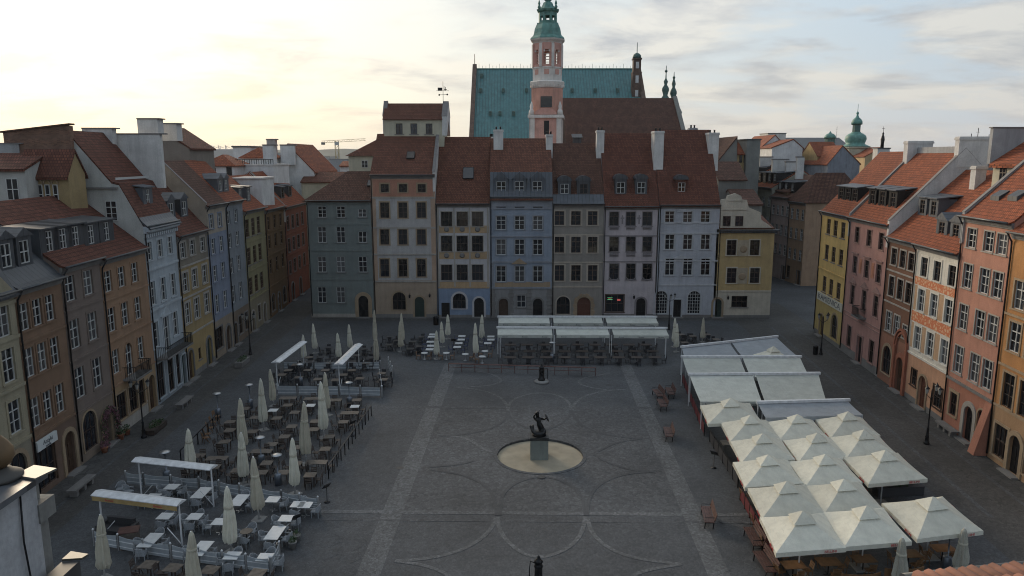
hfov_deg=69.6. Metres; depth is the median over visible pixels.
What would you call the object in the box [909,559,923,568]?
orange wood chair
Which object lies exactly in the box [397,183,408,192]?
window
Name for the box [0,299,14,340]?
window
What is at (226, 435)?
folding chair
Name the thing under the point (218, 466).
slatted table
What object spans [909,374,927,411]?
door
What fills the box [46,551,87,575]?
metal ledge
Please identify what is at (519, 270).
window
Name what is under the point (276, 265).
window
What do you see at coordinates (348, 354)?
retracted awning
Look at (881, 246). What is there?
window
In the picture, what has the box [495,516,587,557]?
paving arc
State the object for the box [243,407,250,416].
slatted table
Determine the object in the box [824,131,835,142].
dome
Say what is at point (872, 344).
window
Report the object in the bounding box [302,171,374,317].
corner house
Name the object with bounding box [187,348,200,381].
door
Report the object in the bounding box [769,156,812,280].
street house
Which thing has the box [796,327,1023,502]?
pavement
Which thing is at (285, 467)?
folding chair
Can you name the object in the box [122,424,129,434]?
terracotta pot
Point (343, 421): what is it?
slatted table
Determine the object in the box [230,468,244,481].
slatted table
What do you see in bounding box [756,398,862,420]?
sloping awning
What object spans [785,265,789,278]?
window
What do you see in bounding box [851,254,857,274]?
window
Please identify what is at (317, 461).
long slatted table
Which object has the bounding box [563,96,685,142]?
brown roofed church
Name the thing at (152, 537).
long pale table
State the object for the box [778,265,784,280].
door
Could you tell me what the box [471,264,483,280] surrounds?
window
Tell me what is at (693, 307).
window
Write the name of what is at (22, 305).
window
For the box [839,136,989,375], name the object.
rose house
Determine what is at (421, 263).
window
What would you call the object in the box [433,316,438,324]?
black bollard bin
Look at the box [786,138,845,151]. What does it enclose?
church nave
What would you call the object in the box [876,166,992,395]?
chocolate house
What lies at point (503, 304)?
door
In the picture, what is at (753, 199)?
corner house
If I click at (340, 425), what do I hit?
folding chair
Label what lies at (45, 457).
window
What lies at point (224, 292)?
window
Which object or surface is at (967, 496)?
pavement
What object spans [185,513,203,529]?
pale table
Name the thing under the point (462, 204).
banded house
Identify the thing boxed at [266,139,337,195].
building
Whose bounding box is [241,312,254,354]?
street lamp
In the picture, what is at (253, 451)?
long slatted table
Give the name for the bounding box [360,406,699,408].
paving band
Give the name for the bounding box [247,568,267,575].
brown table
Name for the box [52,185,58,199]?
window
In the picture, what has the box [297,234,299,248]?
window
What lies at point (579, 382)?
paving arc
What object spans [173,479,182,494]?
wicker chair
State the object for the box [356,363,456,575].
paving band
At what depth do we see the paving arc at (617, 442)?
57.41 m
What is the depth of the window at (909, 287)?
68.38 m
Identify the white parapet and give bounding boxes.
[0,465,56,575]
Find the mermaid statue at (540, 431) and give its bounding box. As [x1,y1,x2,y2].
[529,410,548,436]
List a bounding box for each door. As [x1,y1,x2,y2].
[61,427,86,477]
[100,408,120,448]
[147,373,163,412]
[180,352,193,386]
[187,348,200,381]
[206,335,217,366]
[225,323,236,351]
[233,321,242,346]
[251,309,259,332]
[263,302,270,323]
[278,291,284,311]
[291,281,298,301]
[299,276,305,295]
[355,292,371,317]
[413,295,425,317]
[439,303,451,317]
[472,296,485,317]
[497,297,509,315]
[531,297,543,315]
[577,297,589,315]
[634,296,647,315]
[671,298,682,317]
[711,297,723,317]
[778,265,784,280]
[793,269,800,285]
[814,313,823,336]
[850,333,863,364]
[887,353,902,394]
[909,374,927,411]
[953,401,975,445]
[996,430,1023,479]
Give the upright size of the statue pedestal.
1.760 m
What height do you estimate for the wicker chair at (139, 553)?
0.860 m
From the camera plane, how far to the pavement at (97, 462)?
62.70 m
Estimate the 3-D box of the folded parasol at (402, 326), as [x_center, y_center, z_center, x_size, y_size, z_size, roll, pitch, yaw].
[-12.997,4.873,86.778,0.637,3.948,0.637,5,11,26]
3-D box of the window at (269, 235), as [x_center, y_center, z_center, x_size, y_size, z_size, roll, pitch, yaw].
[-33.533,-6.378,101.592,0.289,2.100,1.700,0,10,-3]
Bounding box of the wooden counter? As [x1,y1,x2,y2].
[117,525,140,550]
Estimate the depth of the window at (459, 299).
101.97 m
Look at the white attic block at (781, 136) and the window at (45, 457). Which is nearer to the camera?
the window at (45, 457)
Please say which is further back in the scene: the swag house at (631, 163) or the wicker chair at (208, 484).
the swag house at (631, 163)
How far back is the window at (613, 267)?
101.30 m
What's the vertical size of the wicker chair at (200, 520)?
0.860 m
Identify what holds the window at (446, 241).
in the banded house at (462, 204)
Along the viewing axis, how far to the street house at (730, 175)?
117.29 m
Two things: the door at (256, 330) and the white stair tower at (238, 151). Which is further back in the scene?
the white stair tower at (238, 151)
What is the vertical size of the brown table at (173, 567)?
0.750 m
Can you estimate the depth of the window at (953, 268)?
60.54 m
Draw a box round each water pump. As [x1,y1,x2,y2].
[529,555,542,575]
[534,364,548,384]
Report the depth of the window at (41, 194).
59.51 m
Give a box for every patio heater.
[159,450,169,481]
[212,392,220,417]
[245,383,252,408]
[255,435,264,465]
[271,453,281,485]
[296,363,302,385]
[345,381,352,405]
[549,341,554,361]
[941,539,952,568]
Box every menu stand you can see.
[292,513,301,532]
[322,483,330,503]
[710,450,717,468]
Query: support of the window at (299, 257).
in the brick red house at (296, 235)
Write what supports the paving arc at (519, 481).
on the paving
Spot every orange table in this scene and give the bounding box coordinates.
[780,560,807,575]
[814,557,842,575]
[849,554,877,573]
[894,549,923,567]
[929,543,955,560]
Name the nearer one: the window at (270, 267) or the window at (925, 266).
the window at (925, 266)
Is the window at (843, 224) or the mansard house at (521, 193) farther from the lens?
the mansard house at (521, 193)
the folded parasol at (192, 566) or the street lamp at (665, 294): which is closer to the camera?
the folded parasol at (192, 566)
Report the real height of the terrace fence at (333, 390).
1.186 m
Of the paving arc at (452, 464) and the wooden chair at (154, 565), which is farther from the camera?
the paving arc at (452, 464)
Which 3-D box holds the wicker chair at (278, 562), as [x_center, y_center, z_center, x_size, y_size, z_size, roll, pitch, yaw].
[-12.588,14.818,39.782,0.560,0.860,0.600,-2,10,-11]
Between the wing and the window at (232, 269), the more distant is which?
the wing
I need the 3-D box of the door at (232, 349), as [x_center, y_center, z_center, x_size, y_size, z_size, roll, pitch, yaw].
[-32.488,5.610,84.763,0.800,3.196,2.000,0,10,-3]
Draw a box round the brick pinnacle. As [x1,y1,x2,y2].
[631,42,641,96]
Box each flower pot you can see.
[288,536,296,549]
[293,529,300,542]
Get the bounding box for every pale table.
[136,533,163,547]
[156,513,174,528]
[163,484,180,496]
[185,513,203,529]
[190,487,211,504]
[197,541,214,562]
[210,518,222,534]
[222,551,241,567]
[232,494,249,512]
[255,553,273,561]
[263,526,286,544]
[265,496,280,511]
[277,515,293,531]
[290,501,305,515]
[297,502,312,517]
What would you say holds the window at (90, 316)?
in the taupe tenement at (59, 246)
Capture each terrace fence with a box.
[92,528,270,574]
[124,470,318,508]
[270,540,280,572]
[275,384,381,397]
[282,360,380,370]
[388,357,392,377]
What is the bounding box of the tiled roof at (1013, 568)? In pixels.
[899,560,1023,575]
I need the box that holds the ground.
[50,276,1010,575]
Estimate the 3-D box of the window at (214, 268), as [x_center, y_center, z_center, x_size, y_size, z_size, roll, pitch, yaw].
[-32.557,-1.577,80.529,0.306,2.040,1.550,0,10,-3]
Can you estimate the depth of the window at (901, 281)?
70.07 m
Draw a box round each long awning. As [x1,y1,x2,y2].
[496,326,668,357]
[497,316,658,344]
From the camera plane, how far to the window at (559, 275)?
101.30 m
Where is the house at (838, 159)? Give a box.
[804,145,860,179]
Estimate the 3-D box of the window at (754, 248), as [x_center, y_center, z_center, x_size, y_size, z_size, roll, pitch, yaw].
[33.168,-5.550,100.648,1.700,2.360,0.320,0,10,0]
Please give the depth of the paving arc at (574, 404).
68.86 m
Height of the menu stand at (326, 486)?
1.322 m
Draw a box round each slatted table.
[196,453,205,461]
[204,456,228,465]
[208,464,221,478]
[217,440,230,452]
[223,428,235,440]
[224,420,236,431]
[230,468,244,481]
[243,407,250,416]
[247,429,258,441]
[249,416,260,426]
[250,449,272,458]
[258,470,268,484]
[260,460,273,469]
[266,442,277,453]
[271,416,282,427]
[278,396,296,406]
[278,434,290,446]
[278,470,288,484]
[282,403,292,414]
[286,424,297,435]
[289,411,299,421]
[303,397,317,404]
[303,472,316,486]
[305,460,327,473]
[309,419,317,427]
[310,427,319,439]
[319,447,331,459]
[323,434,334,446]
[330,398,341,408]
[338,420,348,431]
[340,411,358,421]
[351,398,361,408]
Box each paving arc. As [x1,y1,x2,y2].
[395,560,451,575]
[396,517,495,560]
[429,459,474,467]
[429,469,497,514]
[439,412,507,435]
[451,436,492,451]
[457,387,509,410]
[470,371,501,386]
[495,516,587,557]
[498,476,585,514]
[507,393,571,409]
[507,410,572,429]
[571,389,625,410]
[578,373,609,389]
[585,472,648,514]
[585,518,679,563]
[594,454,652,471]
[597,438,642,451]
[631,563,681,575]
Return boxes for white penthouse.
[214,154,248,175]
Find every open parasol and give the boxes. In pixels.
[700,398,758,445]
[721,415,779,443]
[730,433,794,461]
[732,455,803,490]
[747,481,823,516]
[753,346,783,354]
[759,511,845,575]
[769,414,827,440]
[783,433,845,460]
[789,454,862,485]
[807,479,881,511]
[815,411,879,436]
[823,505,911,572]
[830,429,895,478]
[843,450,927,505]
[881,496,983,561]
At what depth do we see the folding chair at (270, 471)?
50.40 m
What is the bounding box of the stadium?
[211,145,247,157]
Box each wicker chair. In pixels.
[115,480,125,490]
[122,484,133,492]
[132,537,141,553]
[134,548,148,562]
[154,520,167,530]
[154,527,165,541]
[156,484,167,492]
[157,537,169,544]
[161,490,172,497]
[164,510,175,521]
[167,514,179,529]
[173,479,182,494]
[176,484,186,498]
[181,513,191,523]
[182,545,186,561]
[183,521,194,535]
[187,491,195,504]
[190,498,201,511]
[193,508,205,525]
[197,514,208,529]
[202,519,213,534]
[205,481,214,495]
[206,491,217,504]
[215,553,225,565]
[222,561,233,575]
[232,529,243,544]
[233,546,243,555]
[237,535,249,550]
[241,489,249,502]
[244,499,256,512]
[246,521,257,539]
[249,553,258,570]
[258,530,269,546]
[263,540,275,552]
[265,546,275,552]
[271,515,282,527]
[273,553,283,572]
[277,522,289,534]
[279,497,288,511]
[281,531,292,546]
[289,508,300,514]
[290,516,300,530]
[310,503,320,518]
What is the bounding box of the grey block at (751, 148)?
[738,139,761,194]
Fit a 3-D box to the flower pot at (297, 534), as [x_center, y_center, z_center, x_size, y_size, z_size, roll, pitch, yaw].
[-12.498,14.335,42.679,0.520,0.794,0.534,0,10,0]
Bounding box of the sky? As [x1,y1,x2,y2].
[0,0,1023,151]
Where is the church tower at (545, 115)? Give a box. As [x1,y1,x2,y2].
[528,0,564,142]
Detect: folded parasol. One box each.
[95,514,112,575]
[184,429,196,473]
[185,531,201,575]
[222,486,236,552]
[237,398,248,456]
[237,432,249,486]
[250,456,267,522]
[258,378,269,432]
[268,369,275,407]
[287,438,302,494]
[299,401,313,465]
[301,335,306,362]
[312,323,318,353]
[318,381,328,440]
[323,372,332,416]
[335,333,341,361]
[347,324,352,347]
[372,310,378,345]
[373,328,379,366]
[397,322,403,352]
[400,313,404,345]
[433,331,439,359]
[439,322,444,347]
[445,314,450,339]
[473,323,478,359]
[478,315,484,342]
[671,318,677,347]
[672,323,678,352]
[700,318,705,342]
[891,537,908,575]
[952,528,969,567]
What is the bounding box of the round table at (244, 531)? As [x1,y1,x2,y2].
[240,528,252,544]
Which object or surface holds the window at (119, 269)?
in the orange house at (125, 285)
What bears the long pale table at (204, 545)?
on the ground
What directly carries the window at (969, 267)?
in the salmon house at (991, 215)
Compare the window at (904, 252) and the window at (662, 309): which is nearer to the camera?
the window at (904, 252)
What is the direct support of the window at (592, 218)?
in the taupe house at (578, 204)
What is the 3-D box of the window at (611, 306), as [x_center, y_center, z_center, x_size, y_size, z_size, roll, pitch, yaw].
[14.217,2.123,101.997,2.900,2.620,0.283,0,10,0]
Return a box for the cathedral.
[469,54,645,137]
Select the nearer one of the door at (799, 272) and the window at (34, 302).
the window at (34, 302)
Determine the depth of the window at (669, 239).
100.56 m
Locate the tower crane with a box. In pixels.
[321,138,365,158]
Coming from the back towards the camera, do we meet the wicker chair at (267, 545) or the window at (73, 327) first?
the window at (73, 327)
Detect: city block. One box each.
[324,156,337,158]
[330,159,348,171]
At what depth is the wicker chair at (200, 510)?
44.92 m
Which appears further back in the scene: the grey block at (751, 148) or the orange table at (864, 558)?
the grey block at (751, 148)
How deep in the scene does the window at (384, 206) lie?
99.81 m
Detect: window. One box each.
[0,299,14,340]
[0,343,19,387]
[5,178,19,199]
[5,394,26,438]
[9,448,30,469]
[16,299,33,333]
[21,344,38,380]
[28,393,44,432]
[29,295,45,328]
[35,338,50,374]
[37,442,58,488]
[38,185,43,196]
[40,386,56,423]
[43,291,58,323]
[44,185,50,195]
[47,333,62,368]
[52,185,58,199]
[53,380,68,416]
[64,272,78,303]
[68,315,83,351]
[73,362,88,401]
[81,267,95,297]
[81,408,99,453]
[85,308,100,343]
[90,354,105,391]
[103,268,114,294]
[105,201,117,220]
[107,304,118,334]
[111,346,122,376]
[116,264,127,289]
[116,388,129,422]
[119,299,131,328]
[124,341,134,376]
[127,381,139,415]
[129,260,140,284]
[133,294,143,321]
[136,333,146,362]
[138,376,147,406]
[144,239,154,262]
[148,279,157,307]
[151,319,161,350]
[156,237,164,258]
[156,360,167,400]
[159,274,168,302]
[162,315,171,351]
[166,234,174,255]
[166,357,176,393]
[169,271,177,297]
[171,308,180,337]
[175,353,182,386]
[179,240,187,259]
[181,269,189,293]
[183,299,192,325]
[188,237,196,256]
[190,266,198,289]
[193,294,201,320]
[199,234,206,252]
[201,262,208,284]
[203,290,210,314]
[208,213,214,229]
[210,237,216,255]
[212,263,218,283]
[214,293,220,314]
[214,324,224,351]
[217,211,222,227]
[218,234,224,252]
[220,260,226,279]
[222,288,228,309]
[226,167,231,175]
[226,209,231,225]
[227,232,232,249]
[229,256,234,274]
[231,284,236,303]
[233,208,238,222]
[235,229,239,246]
[236,253,241,271]
[238,280,243,299]
[238,314,243,335]
[244,310,249,331]
[245,219,250,238]
[247,247,252,266]
[249,277,254,296]
[251,218,256,236]
[253,245,257,263]
[255,275,259,292]
[257,216,260,234]
[257,303,261,321]
[258,243,263,261]
[260,272,264,289]
[266,215,270,230]
[267,234,271,249]
[269,257,272,274]
[271,293,276,312]
[272,213,276,228]
[273,231,277,246]
[275,254,279,271]
[278,212,282,226]
[279,229,283,244]
[281,252,284,267]
[283,285,286,303]
[286,215,289,230]
[287,238,290,252]
[289,260,292,274]
[291,214,294,228]
[292,236,295,250]
[293,257,296,271]
[296,213,298,226]
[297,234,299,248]
[298,255,300,268]
[301,211,303,224]
[302,232,304,245]
[303,252,305,265]
[316,206,327,217]
[317,257,327,272]
[317,287,327,303]
[318,227,326,242]
[335,206,346,217]
[335,257,346,272]
[335,287,346,303]
[336,227,344,242]
[357,209,367,217]
[357,257,368,272]
[358,232,366,241]
[361,160,367,167]
[379,183,389,192]
[379,201,390,218]
[379,229,390,245]
[379,258,390,277]
[391,291,407,310]
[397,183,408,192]
[397,201,408,218]
[397,229,408,245]
[397,258,408,277]
[415,201,426,218]
[415,229,426,245]
[415,258,426,277]
[416,183,426,192]
[440,211,452,226]
[440,235,452,251]
[440,264,452,280]
[451,291,467,308]
[456,211,468,226]
[456,235,467,251]
[456,264,467,280]
[471,211,483,226]
[471,235,483,251]
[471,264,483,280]
[495,215,506,229]
[495,238,506,255]
[495,265,506,282]
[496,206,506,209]
[513,238,525,255]
[513,265,525,282]
[514,206,524,209]
[514,215,525,229]
[515,294,526,307]
[532,206,542,209]
[532,215,543,229]
[532,238,543,255]
[532,265,543,282]
[541,96,551,106]
[544,121,548,134]
[553,264,565,281]
[554,210,565,225]
[554,235,565,253]
[555,295,570,314]
[569,210,581,225]
[569,235,581,253]
[569,264,581,281]
[586,210,598,225]
[586,235,598,253]
[586,264,598,281]
[604,294,624,312]
[608,211,619,226]
[609,236,619,251]
[609,263,619,279]
[624,211,636,226]
[625,236,635,251]
[625,263,635,279]
[641,211,652,226]
[642,236,652,251]
[642,263,652,278]
[653,290,668,314]
[663,210,675,223]
[663,234,675,249]
[663,257,675,275]
[681,210,693,223]
[681,234,693,249]
[681,257,693,275]
[686,290,701,314]
[699,210,711,223]
[699,234,711,249]
[699,257,711,275]
[725,239,737,255]
[725,267,737,283]
[730,296,748,307]
[748,239,760,255]
[748,267,760,283]
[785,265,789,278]
[799,229,802,240]
[821,276,826,293]
[823,244,828,260]
[825,219,830,235]
[827,279,832,296]
[829,247,835,263]
[829,312,837,340]
[831,220,837,237]
[834,283,840,300]
[837,249,842,266]
[839,222,845,239]
[845,323,851,348]
[848,283,855,305]
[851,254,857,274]
[853,225,859,243]
[859,288,866,312]
[862,258,869,279]
[865,228,872,247]
[866,337,874,365]
[871,294,878,319]
[874,262,881,284]
[876,231,884,251]
[880,343,891,377]
[884,309,892,333]
[886,274,895,297]
[889,246,897,266]
[891,313,900,337]
[895,277,903,301]
[897,248,906,269]
[900,323,907,339]
[903,280,911,305]
[906,251,914,272]
[908,367,917,388]
[911,323,922,352]
[915,286,925,313]
[918,254,929,278]
[923,329,934,359]
[927,290,938,319]
[931,258,942,283]
[931,383,943,412]
[937,335,949,367]
[941,296,953,326]
[945,262,957,288]
[946,387,959,419]
[951,343,964,376]
[955,302,968,332]
[960,262,973,290]
[964,226,977,249]
[966,351,980,385]
[971,308,985,340]
[973,408,982,431]
[976,266,990,296]
[978,357,993,393]
[980,229,995,253]
[983,313,999,345]
[988,270,1004,300]
[989,419,1009,463]
[993,232,1008,257]
[998,369,1016,412]
[999,168,1006,179]
[1004,318,1023,356]
[1009,277,1023,313]
[1014,377,1023,419]
[1019,447,1023,476]
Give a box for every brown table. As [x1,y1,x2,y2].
[137,560,159,575]
[162,563,183,575]
[201,565,220,575]
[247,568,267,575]
[277,373,286,382]
[340,373,347,381]
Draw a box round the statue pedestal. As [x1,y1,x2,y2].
[530,431,548,459]
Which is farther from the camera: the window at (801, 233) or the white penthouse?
the window at (801, 233)
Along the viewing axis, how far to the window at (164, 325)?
68.22 m
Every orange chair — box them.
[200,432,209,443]
[211,410,219,420]
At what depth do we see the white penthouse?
111.08 m
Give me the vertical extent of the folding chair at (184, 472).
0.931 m
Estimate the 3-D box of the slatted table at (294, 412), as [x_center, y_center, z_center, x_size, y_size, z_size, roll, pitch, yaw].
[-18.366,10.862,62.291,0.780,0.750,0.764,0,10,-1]
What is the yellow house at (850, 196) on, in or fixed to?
on the ground
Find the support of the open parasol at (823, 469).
on the ground
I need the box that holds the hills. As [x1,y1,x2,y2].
[278,149,357,158]
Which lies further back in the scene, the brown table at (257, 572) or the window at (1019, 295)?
the window at (1019, 295)
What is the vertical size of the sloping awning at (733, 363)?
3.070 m
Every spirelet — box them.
[662,66,668,97]
[670,73,676,97]
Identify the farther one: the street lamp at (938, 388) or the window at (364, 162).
the window at (364, 162)
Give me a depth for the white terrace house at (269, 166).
114.63 m
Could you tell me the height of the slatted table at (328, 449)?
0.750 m
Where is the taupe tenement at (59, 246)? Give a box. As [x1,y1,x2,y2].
[0,199,120,464]
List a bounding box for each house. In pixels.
[0,143,42,200]
[0,225,86,493]
[0,268,33,469]
[21,196,163,431]
[22,149,88,208]
[73,128,193,404]
[136,118,217,381]
[163,128,215,169]
[164,160,236,359]
[184,160,250,346]
[227,174,270,332]
[230,174,288,317]
[235,144,289,183]
[238,147,280,163]
[246,171,309,303]
[300,172,345,275]
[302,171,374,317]
[339,161,348,171]
[369,101,449,317]
[435,137,490,317]
[489,127,552,317]
[551,143,604,315]
[595,127,664,315]
[652,125,720,317]
[711,193,779,317]
[716,161,747,199]
[726,189,763,214]
[737,142,744,170]
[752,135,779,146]
[758,159,809,222]
[759,156,773,171]
[760,139,803,160]
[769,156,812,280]
[774,186,790,194]
[784,173,850,285]
[802,142,834,160]
[804,145,860,179]
[813,151,902,349]
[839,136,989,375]
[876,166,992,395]
[904,179,991,419]
[941,159,1023,455]
[986,222,1023,482]
[987,127,1023,185]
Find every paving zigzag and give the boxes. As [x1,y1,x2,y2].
[348,536,369,575]
[716,520,755,574]
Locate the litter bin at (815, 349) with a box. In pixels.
[813,345,817,354]
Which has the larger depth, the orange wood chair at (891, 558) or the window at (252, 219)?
the window at (252, 219)
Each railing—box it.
[180,413,217,460]
[328,405,371,478]
[448,363,595,375]
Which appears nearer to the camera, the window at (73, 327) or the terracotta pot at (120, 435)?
the window at (73, 327)
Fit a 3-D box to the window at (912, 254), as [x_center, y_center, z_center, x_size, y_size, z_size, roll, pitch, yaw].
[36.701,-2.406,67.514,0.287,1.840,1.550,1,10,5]
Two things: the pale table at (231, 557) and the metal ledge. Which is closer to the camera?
the metal ledge
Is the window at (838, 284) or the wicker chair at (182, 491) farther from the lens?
the window at (838, 284)
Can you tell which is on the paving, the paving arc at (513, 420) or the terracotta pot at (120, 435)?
the paving arc at (513, 420)
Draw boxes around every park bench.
[652,384,664,398]
[656,393,668,411]
[663,421,674,441]
[665,382,675,398]
[701,499,717,528]
[743,519,766,550]
[752,542,779,575]
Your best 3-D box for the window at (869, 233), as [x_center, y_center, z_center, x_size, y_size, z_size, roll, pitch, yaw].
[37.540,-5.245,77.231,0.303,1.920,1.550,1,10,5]
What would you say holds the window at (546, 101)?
in the church tower at (545, 115)
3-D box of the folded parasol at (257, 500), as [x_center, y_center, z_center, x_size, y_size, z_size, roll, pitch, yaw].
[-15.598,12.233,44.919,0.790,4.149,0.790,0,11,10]
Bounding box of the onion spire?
[843,104,870,154]
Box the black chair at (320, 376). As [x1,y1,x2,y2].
[317,375,322,383]
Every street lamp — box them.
[128,379,149,438]
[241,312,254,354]
[664,292,675,329]
[818,312,829,354]
[923,382,942,444]
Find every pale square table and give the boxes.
[267,409,277,418]
[306,404,315,413]
[350,405,359,415]
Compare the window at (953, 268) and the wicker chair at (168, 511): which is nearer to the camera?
the wicker chair at (168, 511)
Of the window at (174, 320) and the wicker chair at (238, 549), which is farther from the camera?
the window at (174, 320)
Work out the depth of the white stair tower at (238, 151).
122.91 m
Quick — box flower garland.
[101,405,122,447]
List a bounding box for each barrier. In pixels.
[682,373,704,435]
[709,429,738,487]
[739,485,779,561]
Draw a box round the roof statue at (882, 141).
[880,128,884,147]
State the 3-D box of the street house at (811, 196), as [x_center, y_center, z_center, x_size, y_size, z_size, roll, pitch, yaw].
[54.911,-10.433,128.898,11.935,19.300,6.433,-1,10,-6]
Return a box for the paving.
[404,409,680,512]
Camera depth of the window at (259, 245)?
97.49 m
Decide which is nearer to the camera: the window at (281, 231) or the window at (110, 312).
the window at (110, 312)
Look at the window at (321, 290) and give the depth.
101.87 m
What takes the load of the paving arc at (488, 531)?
on the ground
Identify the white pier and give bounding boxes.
[872,148,890,159]
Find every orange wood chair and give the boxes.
[773,562,784,575]
[792,571,804,575]
[802,559,814,575]
[830,569,841,575]
[837,556,849,573]
[852,550,858,565]
[863,564,877,574]
[887,550,894,568]
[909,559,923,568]
[918,543,927,556]
[920,548,932,565]
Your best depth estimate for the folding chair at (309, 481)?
49.30 m
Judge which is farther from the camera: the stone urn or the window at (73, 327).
the window at (73, 327)
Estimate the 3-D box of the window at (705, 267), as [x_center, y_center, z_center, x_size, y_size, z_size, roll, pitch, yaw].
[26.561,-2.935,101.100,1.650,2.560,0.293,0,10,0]
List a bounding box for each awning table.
[558,356,570,363]
[594,356,606,363]
[631,356,642,363]
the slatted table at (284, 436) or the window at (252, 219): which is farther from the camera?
the window at (252, 219)
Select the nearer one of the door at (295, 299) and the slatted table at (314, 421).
the slatted table at (314, 421)
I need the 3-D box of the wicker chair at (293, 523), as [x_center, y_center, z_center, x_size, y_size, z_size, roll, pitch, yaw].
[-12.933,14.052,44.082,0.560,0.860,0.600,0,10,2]
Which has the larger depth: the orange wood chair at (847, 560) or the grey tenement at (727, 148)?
the grey tenement at (727, 148)
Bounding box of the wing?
[346,140,375,170]
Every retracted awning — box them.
[90,489,185,545]
[131,456,217,506]
[271,340,306,389]
[334,343,362,383]
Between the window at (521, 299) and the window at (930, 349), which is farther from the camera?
the window at (521, 299)
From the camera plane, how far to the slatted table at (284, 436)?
56.63 m
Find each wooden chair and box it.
[128,557,143,575]
[132,572,146,575]
[152,562,162,575]
[177,569,185,575]
[238,566,247,575]
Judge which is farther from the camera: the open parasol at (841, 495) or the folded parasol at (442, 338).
the folded parasol at (442, 338)
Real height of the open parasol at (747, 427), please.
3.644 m
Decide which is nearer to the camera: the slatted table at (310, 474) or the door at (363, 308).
the slatted table at (310, 474)
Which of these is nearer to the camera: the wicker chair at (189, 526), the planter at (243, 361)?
the wicker chair at (189, 526)
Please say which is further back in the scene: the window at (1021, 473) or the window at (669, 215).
the window at (669, 215)
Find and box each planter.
[145,418,166,434]
[234,355,249,367]
[872,483,924,496]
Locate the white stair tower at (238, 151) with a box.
[231,146,262,158]
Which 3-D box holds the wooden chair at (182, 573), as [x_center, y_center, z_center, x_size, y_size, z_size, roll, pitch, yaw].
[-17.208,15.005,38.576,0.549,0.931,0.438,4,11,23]
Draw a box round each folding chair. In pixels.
[180,470,190,478]
[206,471,215,481]
[213,459,221,473]
[215,428,223,439]
[216,444,225,454]
[218,463,227,477]
[224,423,230,429]
[224,432,230,439]
[224,467,232,481]
[229,456,236,468]
[231,473,238,484]
[248,433,253,442]
[259,465,267,476]
[268,468,273,481]
[270,420,277,429]
[277,423,285,435]
[278,439,284,449]
[281,416,288,426]
[281,460,287,468]
[300,460,308,473]
[304,477,311,489]
[311,445,318,458]
[311,466,316,481]
[315,471,323,486]
[316,454,323,469]
[319,451,326,459]
[338,424,344,433]
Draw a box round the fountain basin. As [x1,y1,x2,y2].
[494,438,586,474]
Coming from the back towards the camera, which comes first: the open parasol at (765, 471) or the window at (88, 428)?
the window at (88, 428)
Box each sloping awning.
[680,335,794,377]
[681,355,806,401]
[688,372,824,428]
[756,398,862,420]
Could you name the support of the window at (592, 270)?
in the taupe house at (578, 204)
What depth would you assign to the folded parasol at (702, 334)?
88.21 m
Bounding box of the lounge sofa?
[95,515,139,536]
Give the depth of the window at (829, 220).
89.85 m
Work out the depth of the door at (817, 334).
92.06 m
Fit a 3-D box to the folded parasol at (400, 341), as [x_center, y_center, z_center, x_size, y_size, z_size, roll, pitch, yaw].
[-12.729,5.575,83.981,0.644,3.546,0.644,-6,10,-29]
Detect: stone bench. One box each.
[66,474,96,496]
[175,395,193,409]
[935,420,958,436]
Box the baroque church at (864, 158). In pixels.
[853,147,879,172]
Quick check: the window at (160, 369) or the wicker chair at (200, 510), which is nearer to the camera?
the wicker chair at (200, 510)
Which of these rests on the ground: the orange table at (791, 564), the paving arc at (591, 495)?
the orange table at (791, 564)
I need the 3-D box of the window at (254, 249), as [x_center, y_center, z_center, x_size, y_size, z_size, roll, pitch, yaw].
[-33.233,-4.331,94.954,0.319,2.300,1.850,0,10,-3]
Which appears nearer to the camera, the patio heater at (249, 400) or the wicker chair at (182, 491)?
the wicker chair at (182, 491)
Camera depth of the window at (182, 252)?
72.15 m
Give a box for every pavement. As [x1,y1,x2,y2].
[48,322,277,505]
[56,322,279,509]
[308,318,775,320]
[770,327,992,516]
[794,327,1023,505]
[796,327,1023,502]
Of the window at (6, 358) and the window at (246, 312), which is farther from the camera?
the window at (246, 312)
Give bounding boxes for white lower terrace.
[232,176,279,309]
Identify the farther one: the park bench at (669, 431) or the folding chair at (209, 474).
the park bench at (669, 431)
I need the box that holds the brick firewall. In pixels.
[0,123,74,152]
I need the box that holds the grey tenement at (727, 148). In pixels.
[718,136,737,160]
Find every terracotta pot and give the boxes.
[100,441,108,452]
[116,428,125,439]
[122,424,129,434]
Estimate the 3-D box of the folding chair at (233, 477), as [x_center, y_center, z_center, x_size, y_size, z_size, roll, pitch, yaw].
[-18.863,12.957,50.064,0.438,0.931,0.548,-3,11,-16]
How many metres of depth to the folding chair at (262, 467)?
51.17 m
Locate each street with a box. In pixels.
[45,301,311,536]
[736,303,1023,560]
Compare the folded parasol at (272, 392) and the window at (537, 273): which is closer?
the folded parasol at (272, 392)
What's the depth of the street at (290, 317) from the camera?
63.08 m
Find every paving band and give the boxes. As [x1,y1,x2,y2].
[292,509,758,516]
[293,518,752,523]
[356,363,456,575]
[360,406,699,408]
[620,363,730,575]
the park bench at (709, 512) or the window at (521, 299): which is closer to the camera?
the park bench at (709, 512)
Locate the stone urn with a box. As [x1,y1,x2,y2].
[0,435,23,485]
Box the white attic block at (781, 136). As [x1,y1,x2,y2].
[760,133,786,139]
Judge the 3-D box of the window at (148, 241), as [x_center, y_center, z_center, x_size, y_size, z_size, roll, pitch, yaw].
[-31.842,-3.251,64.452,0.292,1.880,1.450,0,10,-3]
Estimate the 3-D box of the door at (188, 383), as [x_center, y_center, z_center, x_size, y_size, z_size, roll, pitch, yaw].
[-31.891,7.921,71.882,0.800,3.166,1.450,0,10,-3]

